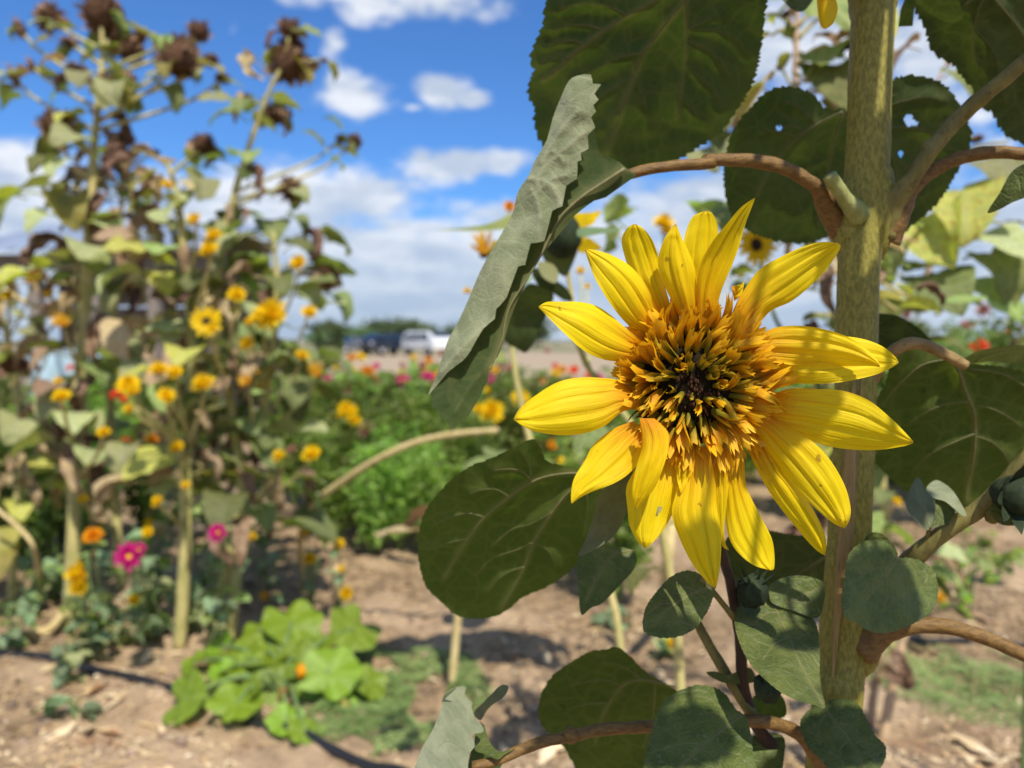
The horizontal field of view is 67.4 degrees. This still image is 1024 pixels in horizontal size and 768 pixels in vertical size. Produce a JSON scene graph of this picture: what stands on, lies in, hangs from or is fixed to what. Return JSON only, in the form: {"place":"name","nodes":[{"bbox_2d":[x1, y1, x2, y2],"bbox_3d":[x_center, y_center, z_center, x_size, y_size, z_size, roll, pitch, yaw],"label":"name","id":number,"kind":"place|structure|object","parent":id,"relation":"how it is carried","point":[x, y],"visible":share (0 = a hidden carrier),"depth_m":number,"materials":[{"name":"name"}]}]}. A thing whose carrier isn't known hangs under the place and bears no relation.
{"place":"outdoors","nodes":[
{"label":"outdoors","id":0,"kind":"place"},
{"bbox_2d":[0,223,272,441],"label":"garden shed","id":1,"kind":"structure","parent":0,"point":[16,240],"depth_m":8.41,"materials":[{"name":"grey wood"}]},
{"bbox_2d":[0,341,1023,767],"bbox_3d":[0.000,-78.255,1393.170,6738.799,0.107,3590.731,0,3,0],"label":"ground","id":2,"kind":"structure","parent":0,"point":[542,607],"depth_m":2.71,"materials":[{"name":"brown soil"}]},
{"bbox_2d":[0,370,32,410],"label":"zinnia bush","id":3,"kind":"object","parent":2,"relation":"on","point":[5,383],"visible":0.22,"depth_m":6.93,"materials":[{"name":"green plant"}]},
{"bbox_2d":[0,415,41,552],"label":"zinnia bush","id":4,"kind":"object","parent":2,"relation":"on","point":[4,494],"visible":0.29,"depth_m":3.59,"materials":[{"name":"green plant"}]},
{"bbox_2d":[0,600,41,649],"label":"leafy clump","id":5,"kind":"object","parent":2,"relation":"on","point":[13,636],"visible":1,"depth_m":2.73,"materials":[{"name":"green plant"}]},
{"bbox_2d":[0,510,43,588],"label":"dry twig","id":6,"kind":"object","parent":2,"relation":"on","point":[23,532],"visible":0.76,"depth_m":2.90,"materials":[{"name":"plant"}]},
{"bbox_2d":[0,562,63,615],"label":"leafy clump","id":7,"kind":"object","parent":2,"relation":"on","point":[38,595],"visible":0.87,"depth_m":3.07,"materials":[{"name":"green plant"}]},
{"bbox_2d":[0,412,66,560],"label":"zinnia bush","id":8,"kind":"object","parent":2,"relation":"on","point":[39,530],"visible":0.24,"depth_m":3.69,"materials":[{"name":"green plant"}]},
{"bbox_2d":[0,436,67,557],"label":"zinnia bush","id":9,"kind":"object","parent":2,"relation":"on","point":[24,545],"visible":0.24,"depth_m":3.67,"materials":[{"name":"green plant"}]},
{"bbox_2d":[0,264,85,600],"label":"sunflower plant","id":10,"kind":"object","parent":2,"relation":"on","point":[19,425],"visible":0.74,"depth_m":3.08,"materials":[{"name":"green plant"}]},
{"bbox_2d":[21,612,66,637],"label":"fallen stalk","id":11,"kind":"object","parent":2,"relation":"on","point":[52,626],"visible":0.62,"depth_m":2.83,"materials":[{"name":"plant"}]},
{"bbox_2d":[6,376,90,450],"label":"zinnia bush","id":12,"kind":"object","parent":2,"relation":"on","point":[58,380],"visible":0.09,"depth_m":4.66,"materials":[{"name":"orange plant"}]},
{"bbox_2d":[3,288,99,580],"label":"dead flower stalk","id":13,"kind":"object","parent":2,"relation":"on","point":[85,428],"visible":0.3,"depth_m":3.38,"materials":[{"name":"plant"}]},
{"bbox_2d":[17,519,102,601],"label":"leafy clump","id":14,"kind":"object","parent":2,"relation":"on","point":[24,564],"visible":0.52,"depth_m":3.29,"materials":[{"name":"green plant"}]},
{"bbox_2d":[21,347,100,413],"bbox_3d":[-4.100,0.166,7.036,0.769,1.069,0.160,0,3,0],"label":"tarp","id":15,"kind":"object","parent":2,"relation":"on","point":[55,365],"visible":0.18,"depth_m":7.01,"materials":[{"name":"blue plastic"}]},
{"bbox_2d":[32,695,105,721],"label":"seedling","id":16,"kind":"object","parent":2,"relation":"on","point":[51,705],"visible":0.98,"depth_m":2.23,"materials":[{"name":"green plant"}]},
{"bbox_2d":[49,640,92,689],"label":"seedling","id":17,"kind":"object","parent":2,"relation":"on","point":[62,671],"visible":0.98,"depth_m":2.41,"materials":[{"name":"green plant"}]},
{"bbox_2d":[49,408,93,547],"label":"zinnia bush","id":18,"kind":"object","parent":2,"relation":"on","point":[61,535],"visible":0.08,"depth_m":4.06,"materials":[{"name":"green plant"}]},
{"bbox_2d":[60,411,133,551],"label":"zinnia bush","id":19,"kind":"object","parent":2,"relation":"on","point":[85,514],"visible":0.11,"depth_m":3.98,"materials":[{"name":"green plant"}]},
{"bbox_2d":[60,376,133,466],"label":"zinnia bush","id":20,"kind":"object","parent":2,"relation":"on","point":[99,398],"visible":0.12,"depth_m":5.37,"materials":[{"name":"green plant"}]},
{"bbox_2d":[59,557,139,663],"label":"flower plant","id":21,"kind":"object","parent":2,"relation":"on","point":[77,583],"visible":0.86,"depth_m":2.55,"materials":[{"name":"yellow plant"}]},
{"bbox_2d":[73,527,126,648],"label":"flower plant","id":22,"kind":"object","parent":2,"relation":"on","point":[90,535],"visible":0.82,"depth_m":2.74,"materials":[{"name":"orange plant"}]},
{"bbox_2d":[30,129,176,590],"bbox_3d":[-1.727,-0.096,3.172,0.544,1.997,0.880,0,3,0],"label":"sunflower plant","id":23,"kind":"object","parent":2,"relation":"on","point":[135,291],"visible":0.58,"depth_m":3.20,"materials":[{"name":"green plant"}]},
{"bbox_2d":[0,0,243,626],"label":"sunflower plant","id":24,"kind":"object","parent":2,"relation":"on","point":[107,22],"visible":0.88,"depth_m":2.96,"materials":[{"name":"green plant"}]},
{"bbox_2d":[101,375,147,442],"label":"zinnia bush","id":25,"kind":"object","parent":2,"relation":"on","point":[135,420],"visible":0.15,"depth_m":6.17,"materials":[{"name":"green plant"}]},
{"bbox_2d":[92,613,156,647],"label":"leafy clump","id":26,"kind":"object","parent":2,"relation":"on","point":[117,619],"visible":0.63,"depth_m":2.75,"materials":[{"name":"green plant"}]},
{"bbox_2d":[96,427,170,529],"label":"zinnia bush","id":27,"kind":"object","parent":2,"relation":"on","point":[132,503],"visible":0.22,"depth_m":4.39,"materials":[{"name":"green plant"}]},
{"bbox_2d":[112,526,174,645],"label":"flower plant","id":28,"kind":"object","parent":2,"relation":"on","point":[128,555],"visible":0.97,"depth_m":2.58,"materials":[{"name":"green plant"}]},
{"bbox_2d":[124,518,177,596],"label":"leafy clump","id":29,"kind":"object","parent":2,"relation":"on","point":[166,544],"visible":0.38,"depth_m":3.20,"materials":[{"name":"green plant"}]},
{"bbox_2d":[126,433,180,523],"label":"zinnia bush","id":30,"kind":"object","parent":2,"relation":"on","point":[159,516],"visible":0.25,"depth_m":4.34,"materials":[{"name":"green plant"}]},
{"bbox_2d":[133,556,174,640],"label":"leafy clump","id":31,"kind":"object","parent":2,"relation":"on","point":[164,561],"visible":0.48,"depth_m":2.83,"materials":[{"name":"green plant"}]},
{"bbox_2d":[158,582,205,633],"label":"leafy clump","id":32,"kind":"object","parent":2,"relation":"on","point":[192,612],"visible":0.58,"depth_m":2.85,"materials":[{"name":"green plant"}]},
{"bbox_2d":[85,132,279,649],"bbox_3d":[-1.244,0.032,2.702,0.736,1.855,0.769,0,3,0],"label":"sunflower plant","id":33,"kind":"object","parent":2,"relation":"on","point":[125,463],"visible":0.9,"depth_m":2.67,"materials":[{"name":"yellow plant"}]},
{"bbox_2d":[0,650,406,767],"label":"irrigation hose","id":34,"kind":"object","parent":2,"relation":"on","point":[255,722],"visible":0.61,"depth_m":2.39,"materials":[{"name":"black plastic"}]},
{"bbox_2d":[189,537,230,613],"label":"leafy clump","id":35,"kind":"object","parent":2,"relation":"on","point":[200,579],"visible":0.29,"depth_m":3.05,"materials":[{"name":"green plant"}]},
{"bbox_2d":[132,268,316,585],"bbox_3d":[-1.093,0.209,3.208,1.079,1.435,0.677,2,4,28],"label":"sunflower plant","id":36,"kind":"object","parent":2,"relation":"on","point":[261,481],"visible":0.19,"depth_m":3.20,"materials":[{"name":"green plant"}]},
{"bbox_2d":[195,523,255,650],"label":"flower plant","id":37,"kind":"object","parent":2,"relation":"on","point":[214,604],"visible":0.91,"depth_m":2.64,"materials":[{"name":"green plant"}]},
{"bbox_2d":[143,15,362,643],"bbox_3d":[-0.919,-0.161,2.649,0.749,2.309,0.697,0,3,0],"label":"sunflower plant","id":38,"kind":"object","parent":2,"relation":"on","point":[289,60],"visible":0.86,"depth_m":2.76,"materials":[{"name":"green plant"}]},
{"bbox_2d":[157,211,356,640],"bbox_3d":[-0.913,0.147,2.810,0.700,1.608,0.764,0,3,0],"label":"sunflower plant","id":39,"kind":"object","parent":2,"relation":"on","point":[255,334],"visible":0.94,"depth_m":2.71,"materials":[{"name":"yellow plant"}]},
{"bbox_2d":[247,529,285,589],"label":"leafy clump","id":40,"kind":"object","parent":2,"relation":"on","point":[261,541],"visible":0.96,"depth_m":3.38,"materials":[{"name":"green plant"}]},
{"bbox_2d":[162,599,388,744],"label":"squash plant","id":41,"kind":"object","parent":2,"relation":"on","point":[292,645],"visible":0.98,"depth_m":2.35,"materials":[{"name":"green plant"}]},
{"bbox_2d":[259,530,321,607],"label":"flower plant","id":42,"kind":"object","parent":2,"relation":"on","point":[309,588],"visible":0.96,"depth_m":2.99,"materials":[{"name":"green plant"}]},
{"bbox_2d":[253,369,328,504],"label":"zinnia bush","id":43,"kind":"object","parent":2,"relation":"on","point":[294,491],"visible":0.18,"depth_m":5.08,"materials":[{"name":"green plant"}]},
{"bbox_2d":[298,329,336,349],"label":"tree","id":44,"kind":"object","parent":2,"relation":"on","point":[311,337],"visible":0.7,"depth_m":88.37,"materials":[{"name":"green plant"}]},
{"bbox_2d":[275,391,359,506],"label":"zinnia bush","id":45,"kind":"object","parent":2,"relation":"on","point":[318,400],"visible":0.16,"depth_m":4.50,"materials":[{"name":"green plant"}]},
{"bbox_2d":[271,352,388,508],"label":"zinnia bush","id":46,"kind":"object","parent":2,"relation":"on","point":[361,356],"visible":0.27,"depth_m":4.55,"materials":[{"name":"green plant"}]},
{"bbox_2d":[288,424,374,537],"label":"zinnia bush","id":47,"kind":"object","parent":2,"relation":"on","point":[333,510],"visible":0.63,"depth_m":4.17,"materials":[{"name":"green plant"}]},
{"bbox_2d":[319,319,357,341],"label":"tree","id":48,"kind":"object","parent":2,"relation":"on","point":[331,328],"visible":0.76,"depth_m":100.02,"materials":[{"name":"green plant"}]},
{"bbox_2d":[324,538,353,607],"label":"flower plant","id":49,"kind":"object","parent":2,"relation":"on","point":[345,594],"visible":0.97,"depth_m":2.97,"materials":[{"name":"yellow plant"}]},
{"bbox_2d":[312,371,385,500],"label":"zinnia bush","id":50,"kind":"object","parent":2,"relation":"on","point":[356,387],"visible":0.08,"depth_m":4.67,"materials":[{"name":"green plant"}]},
{"bbox_2d":[286,535,417,563],"bbox_3d":[-0.860,0.875,4.029,0.892,0.054,0.039,2,4,29],"label":"irrigation hose","id":51,"kind":"object","parent":2,"relation":"on","point":[374,553],"visible":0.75,"depth_m":3.94,"materials":[{"name":"black plastic"}]},
{"bbox_2d":[310,354,409,415],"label":"zinnia bush","id":52,"kind":"object","parent":2,"relation":"on","point":[383,377],"visible":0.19,"depth_m":5.16,"materials":[{"name":"green plant"}]},
{"bbox_2d":[336,324,383,336],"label":"tree","id":53,"kind":"object","parent":2,"relation":"on","point":[359,332],"visible":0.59,"depth_m":84.57,"materials":[{"name":"green plant"}]},
{"bbox_2d":[343,337,377,353],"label":"parked car","id":54,"kind":"object","parent":2,"relation":"on","point":[350,342],"visible":0.25,"depth_m":61.00,"materials":[{"name":"grey paint"}]},
{"bbox_2d":[310,365,415,527],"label":"zinnia bush","id":55,"kind":"object","parent":2,"relation":"on","point":[346,408],"visible":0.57,"depth_m":4.19,"materials":[{"name":"green plant"}]},
{"bbox_2d":[337,413,401,554],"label":"zinnia bush","id":56,"kind":"object","parent":2,"relation":"on","point":[366,512],"visible":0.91,"depth_m":3.88,"materials":[{"name":"green plant"}]},
{"bbox_2d":[357,333,413,355],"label":"parked car","id":57,"kind":"object","parent":2,"relation":"on","point":[382,343],"visible":0.72,"depth_m":54.64,"materials":[{"name":"black paint"}]},
{"bbox_2d":[365,315,422,332],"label":"tree","id":58,"kind":"object","parent":2,"relation":"on","point":[382,327],"visible":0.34,"depth_m":114.94,"materials":[{"name":"green plant"}]},
{"bbox_2d":[356,371,435,497],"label":"zinnia bush","id":59,"kind":"object","parent":2,"relation":"on","point":[400,378],"visible":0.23,"depth_m":4.85,"materials":[{"name":"green plant"}]},
{"bbox_2d":[300,641,493,758],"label":"creeping ground cover","id":60,"kind":"object","parent":2,"relation":"on","point":[396,708],"visible":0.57,"depth_m":2.29,"materials":[{"name":"green plant"}]},
{"bbox_2d":[297,427,498,581],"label":"arching stalk","id":61,"kind":"object","parent":2,"relation":"on","point":[342,481],"visible":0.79,"depth_m":2.64,"materials":[{"name":"plant"}]},
{"bbox_2d":[360,416,446,549],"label":"zinnia bush","id":62,"kind":"object","parent":2,"relation":"on","point":[397,511],"visible":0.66,"depth_m":3.97,"materials":[{"name":"green plant"}]},
{"bbox_2d":[374,318,435,332],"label":"tree","id":63,"kind":"object","parent":2,"relation":"on","point":[411,326],"visible":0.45,"depth_m":91.62,"materials":[{"name":"green plant"}]},
{"bbox_2d":[372,362,462,507],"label":"zinnia bush","id":64,"kind":"object","parent":2,"relation":"on","point":[425,429],"visible":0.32,"depth_m":4.42,"materials":[{"name":"green plant"}]},
{"bbox_2d":[394,349,443,396],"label":"zinnia bush","id":65,"kind":"object","parent":2,"relation":"on","point":[414,363],"visible":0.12,"depth_m":6.07,"materials":[{"name":"green plant"}]},
{"bbox_2d":[374,356,466,494],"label":"zinnia bush","id":66,"kind":"object","parent":2,"relation":"on","point":[423,364],"visible":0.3,"depth_m":4.70,"materials":[{"name":"green plant"}]},
{"bbox_2d":[401,331,449,355],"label":"parked car","id":67,"kind":"object","parent":2,"relation":"on","point":[427,341],"visible":0.78,"depth_m":52.79,"materials":[{"name":"white paint"}]},
{"bbox_2d":[392,436,466,540],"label":"zinnia bush","id":68,"kind":"object","parent":2,"relation":"on","point":[423,490],"visible":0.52,"depth_m":3.89,"materials":[{"name":"green plant"}]},
{"bbox_2d":[374,446,505,685],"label":"dry sunflower","id":69,"kind":"object","parent":2,"relation":"on","point":[416,514],"visible":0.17,"depth_m":2.40,"materials":[{"name":"plant"}]},
{"bbox_2d":[424,389,529,484],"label":"zinnia bush","id":70,"kind":"object","parent":2,"relation":"on","point":[488,412],"visible":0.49,"depth_m":4.12,"materials":[{"name":"green plant"}]},
{"bbox_2d":[440,382,515,458],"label":"zinnia bush","id":71,"kind":"object","parent":2,"relation":"on","point":[488,399],"visible":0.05,"depth_m":4.67,"materials":[{"name":"green plant"}]},
{"bbox_2d":[489,363,529,405],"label":"zinnia bush","id":72,"kind":"object","parent":2,"relation":"on","point":[499,372],"visible":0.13,"depth_m":4.93,"materials":[{"name":"green plant"}]},
{"bbox_2d":[475,355,545,453],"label":"zinnia bush","id":73,"kind":"object","parent":2,"relation":"on","point":[511,407],"visible":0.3,"depth_m":4.47,"materials":[{"name":"green plant"}]},
{"bbox_2d":[473,368,547,448],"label":"zinnia bush","id":74,"kind":"object","parent":2,"relation":"on","point":[492,375],"visible":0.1,"depth_m":4.79,"materials":[{"name":"green plant"}]},
{"bbox_2d":[0,476,1021,767],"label":"soil clods","id":75,"kind":"object","parent":2,"relation":"on","point":[182,742],"visible":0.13,"depth_m":2.51,"materials":[{"name":"brown soil"}]},
{"bbox_2d":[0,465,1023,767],"bbox_3d":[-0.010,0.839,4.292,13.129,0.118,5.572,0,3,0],"label":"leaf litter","id":76,"kind":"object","parent":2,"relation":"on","point":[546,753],"visible":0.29,"depth_m":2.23,"materials":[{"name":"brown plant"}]},
{"bbox_2d":[438,201,624,651],"bbox_3d":[0.060,0.352,1.351,0.372,1.347,0.202,0,3,0],"label":"sunflower plant","id":77,"kind":"object","parent":2,"relation":"on","point":[483,248],"visible":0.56,"depth_m":1.33,"materials":[{"name":"green plant"}]},
{"bbox_2d":[524,365,572,460],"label":"zinnia bush","id":78,"kind":"object","parent":2,"relation":"on","point":[562,368],"visible":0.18,"depth_m":5.47,"materials":[{"name":"green plant"}]},
{"bbox_2d":[526,362,575,464],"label":"zinnia bush","id":79,"kind":"object","parent":2,"relation":"on","point":[553,381],"visible":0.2,"depth_m":5.41,"materials":[{"name":"green plant"}]},
{"bbox_2d":[532,348,655,601],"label":"zinnia bush","id":80,"kind":"object","parent":2,"relation":"on","point":[624,536],"visible":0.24,"depth_m":3.16,"materials":[{"name":"green plant"}]},
{"bbox_2d":[505,211,684,690],"bbox_3d":[0.140,0.419,1.028,0.258,1.245,0.474,1,3,21],"label":"sunflower plant","id":81,"kind":"object","parent":2,"relation":"on","point":[566,245],"visible":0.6,"depth_m":0.83,"materials":[{"name":"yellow plant"}]},
{"bbox_2d":[590,606,632,629],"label":"seedling","id":82,"kind":"object","parent":2,"relation":"on","point":[599,617],"visible":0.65,"depth_m":2.93,"materials":[{"name":"green plant"}]},
{"bbox_2d":[651,637,673,658],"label":"flower plant","id":83,"kind":"object","parent":2,"relation":"on","point":[664,646],"visible":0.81,"depth_m":2.64,"materials":[{"name":"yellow plant"}]},
{"bbox_2d":[660,516,675,586],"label":"thin stalk","id":84,"kind":"object","parent":2,"relation":"on","point":[671,531],"visible":0.09,"depth_m":2.37,"materials":[{"name":"plant"}]},
{"bbox_2d":[602,193,833,389],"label":"sunflower plant","id":85,"kind":"object","parent":2,"relation":"on","point":[616,208],"visible":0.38,"depth_m":1.47,"materials":[{"name":"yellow plant"}]},
{"bbox_2d":[414,0,1023,767],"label":"sunflower plant","id":86,"kind":"object","parent":2,"relation":"on","point":[620,92],"visible":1,"depth_m":0.45,"materials":[{"name":"green plant"}]},
{"bbox_2d":[687,0,945,327],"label":"sunflower plant","id":87,"kind":"object","parent":2,"relation":"on","point":[825,78],"visible":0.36,"depth_m":1.16,"materials":[{"name":"green plant"}]},
{"bbox_2d":[730,230,907,544],"bbox_3d":[0.582,0.374,1.480,0.417,1.314,0.322,0,3,0],"label":"sunflower plant","id":88,"kind":"object","parent":2,"relation":"on","point":[756,248],"visible":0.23,"depth_m":1.30,"materials":[{"name":"yellow plant"}]},
{"bbox_2d":[877,636,907,743],"bbox_3d":[1.074,0.769,2.137,0.118,0.457,0.029,-1,3,-14],"label":"leaning stake","id":89,"kind":"object","parent":2,"relation":"on","point":[887,712],"visible":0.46,"depth_m":2.13,"materials":[{"name":"beige wood"}]},
{"bbox_2d":[815,475,970,651],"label":"sunflower plant","id":90,"kind":"object","parent":2,"relation":"on","point":[949,554],"visible":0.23,"depth_m":2.64,"materials":[{"name":"green plant"}]},
{"bbox_2d":[782,32,1023,544],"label":"sunflower plant","id":91,"kind":"object","parent":2,"relation":"on","point":[954,221],"visible":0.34,"depth_m":1.33,"materials":[{"name":"green plant"}]},
{"bbox_2d":[866,638,940,726],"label":"withered stalk","id":92,"kind":"object","parent":2,"relation":"on","point":[904,678],"visible":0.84,"depth_m":1.77,"materials":[{"name":"brown plant"}]},
{"bbox_2d":[914,316,961,349],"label":"zinnia bush","id":93,"kind":"object","parent":2,"relation":"on","point":[953,333],"visible":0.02,"depth_m":8.25,"materials":[{"name":"green plant"}]},
{"bbox_2d":[888,302,993,513],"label":"zinnia bush","id":94,"kind":"object","parent":2,"relation":"on","point":[984,310],"visible":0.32,"depth_m":4.14,"materials":[{"name":"green plant"}]},
{"bbox_2d":[869,638,1023,727],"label":"creeping ground cover","id":95,"kind":"object","parent":2,"relation":"on","point":[928,691],"visible":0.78,"depth_m":2.44,"materials":[{"name":"green plant"}]},
{"bbox_2d":[887,306,1022,371],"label":"zinnia bush","id":96,"kind":"object","parent":2,"relation":"on","point":[961,339],"visible":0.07,"depth_m":4.88,"materials":[{"name":"green plant"}]},
{"bbox_2d":[934,526,996,620],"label":"flower plant","id":97,"kind":"object","parent":2,"relation":"on","point":[943,602],"visible":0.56,"depth_m":3.01,"materials":[{"name":"green plant"}]},
{"bbox_2d":[908,636,1023,646],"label":"irrigation hose","id":98,"kind":"object","parent":2,"relation":"on","point":[939,640],"visible":0.52,"depth_m":2.75,"materials":[{"name":"black plastic"}]},
{"bbox_2d":[964,300,1009,365],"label":"zinnia bush","id":99,"kind":"object","parent":2,"relation":"on","point":[991,339],"visible":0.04,"depth_m":5.05,"materials":[{"name":"green plant"}]},
{"bbox_2d":[963,312,1023,448],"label":"zinnia bush","id":100,"kind":"object","parent":2,"relation":"on","point":[1011,326],"visible":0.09,"depth_m":4.90,"materials":[{"name":"green plant"}]},
{"bbox_2d":[965,527,1023,585],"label":"leafy clump","id":101,"kind":"object","parent":2,"relation":"on","point":[990,578],"visible":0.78,"depth_m":3.45,"materials":[{"name":"green plant"}]},
{"bbox_2d":[0,0,1023,340],"label":"sky","id":102,"kind":"structure","parent":0,"point":[434,93],"materials":[{"name":"blue"}]},
{"bbox_2d":[998,336,1023,767],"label":"sunflower plant","id":103,"kind":"object","parent":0,"point":[1006,556],"visible":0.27,"depth_m":1.73,"materials":[{"name":"green plant"}]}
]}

